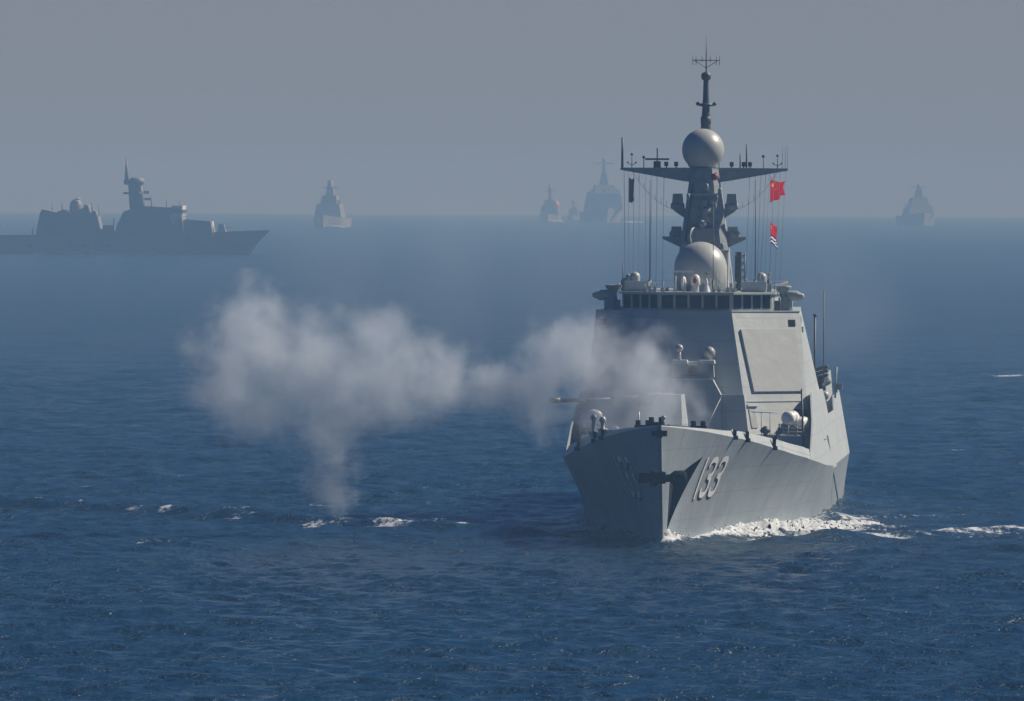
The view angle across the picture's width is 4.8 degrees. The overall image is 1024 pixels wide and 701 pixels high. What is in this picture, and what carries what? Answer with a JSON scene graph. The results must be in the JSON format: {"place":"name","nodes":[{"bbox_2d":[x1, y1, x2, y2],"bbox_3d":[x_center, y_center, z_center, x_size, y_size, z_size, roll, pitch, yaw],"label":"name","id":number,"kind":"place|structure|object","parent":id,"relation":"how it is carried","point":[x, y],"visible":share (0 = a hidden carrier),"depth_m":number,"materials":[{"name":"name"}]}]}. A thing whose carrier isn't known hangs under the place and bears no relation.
{"place":"outdoors","nodes":[
{"label":"outdoors","id":0,"kind":"place"},
{"bbox_2d":[0,212,1023,700],"bbox_3d":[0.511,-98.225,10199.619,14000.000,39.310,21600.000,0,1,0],"label":"sea","id":1,"kind":"structure","parent":0,"point":[294,458],"depth_m":964.99,"materials":[{"name":"blue liquid"}]},
{"bbox_2d":[0,157,269,253],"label":"naval frigate","id":2,"kind":"object","parent":1,"relation":"on","point":[141,227],"visible":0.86,"depth_m":4148.16,"materials":[{"name":"grey metal"}]},
{"bbox_2d":[170,210,186,212],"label":"bridge windows","id":3,"kind":"structure","parent":2,"relation":"in","point":[181,211],"depth_m":4146.57,"materials":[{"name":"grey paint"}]},
{"bbox_2d":[313,180,351,227],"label":"warship","id":4,"kind":"object","parent":1,"relation":"on","point":[329,211],"visible":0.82,"depth_m":7308.91,"materials":[{"name":"grey metal"}]},
{"bbox_2d":[540,184,563,221],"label":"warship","id":5,"kind":"object","parent":1,"relation":"on","point":[550,212],"visible":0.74,"depth_m":9321.15,"materials":[{"name":"grey paint"}]},
{"bbox_2d":[567,199,579,219],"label":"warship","id":6,"kind":"object","parent":1,"relation":"on","point":[573,212],"visible":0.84,"depth_m":10408.14,"materials":[{"name":"grey metal"}]},
{"bbox_2d":[579,154,642,222],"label":"warship","id":7,"kind":"object","parent":1,"relation":"on","point":[603,202],"visible":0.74,"depth_m":9128.16,"materials":[{"name":"grey metal"}]},
{"bbox_2d":[549,36,849,538],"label":"naval destroyer","id":8,"kind":"object","parent":1,"relation":"on","point":[707,401],"visible":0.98,"depth_m":853.34,"materials":[{"name":"grey paint"}]},
{"bbox_2d":[629,178,634,202],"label":"signal flag","id":9,"kind":"object","parent":8,"relation":"hanging from","point":[631,189],"visible":1,"depth_m":870.26,"materials":[{"name":"black fabric"}]},
{"bbox_2d":[770,222,777,248],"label":"naval ensign","id":10,"kind":"object","parent":8,"relation":"hanging from","point":[773,227],"visible":1,"depth_m":870.11,"materials":[{"name":"red fabric"}]},
{"bbox_2d":[770,180,784,202],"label":"national flag","id":11,"kind":"object","parent":8,"relation":"attached to","point":[778,191],"visible":1,"depth_m":870.10,"materials":[{"name":"red fabric"}]},
{"bbox_2d":[656,510,883,541],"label":"bow wave foam","id":12,"kind":"object","parent":1,"relation":"on","point":[774,525],"visible":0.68,"depth_m":831.19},
{"bbox_2d":[896,183,934,224],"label":"hazy destroyer","id":13,"kind":"object","parent":1,"relation":"on","point":[919,210],"visible":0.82,"depth_m":8736.56,"materials":[{"name":"grey metal"}]},
{"bbox_2d":[0,0,1023,217],"label":"sky","id":14,"kind":"structure","parent":0,"point":[426,107],"materials":[{"name":"grey"}]}
]}

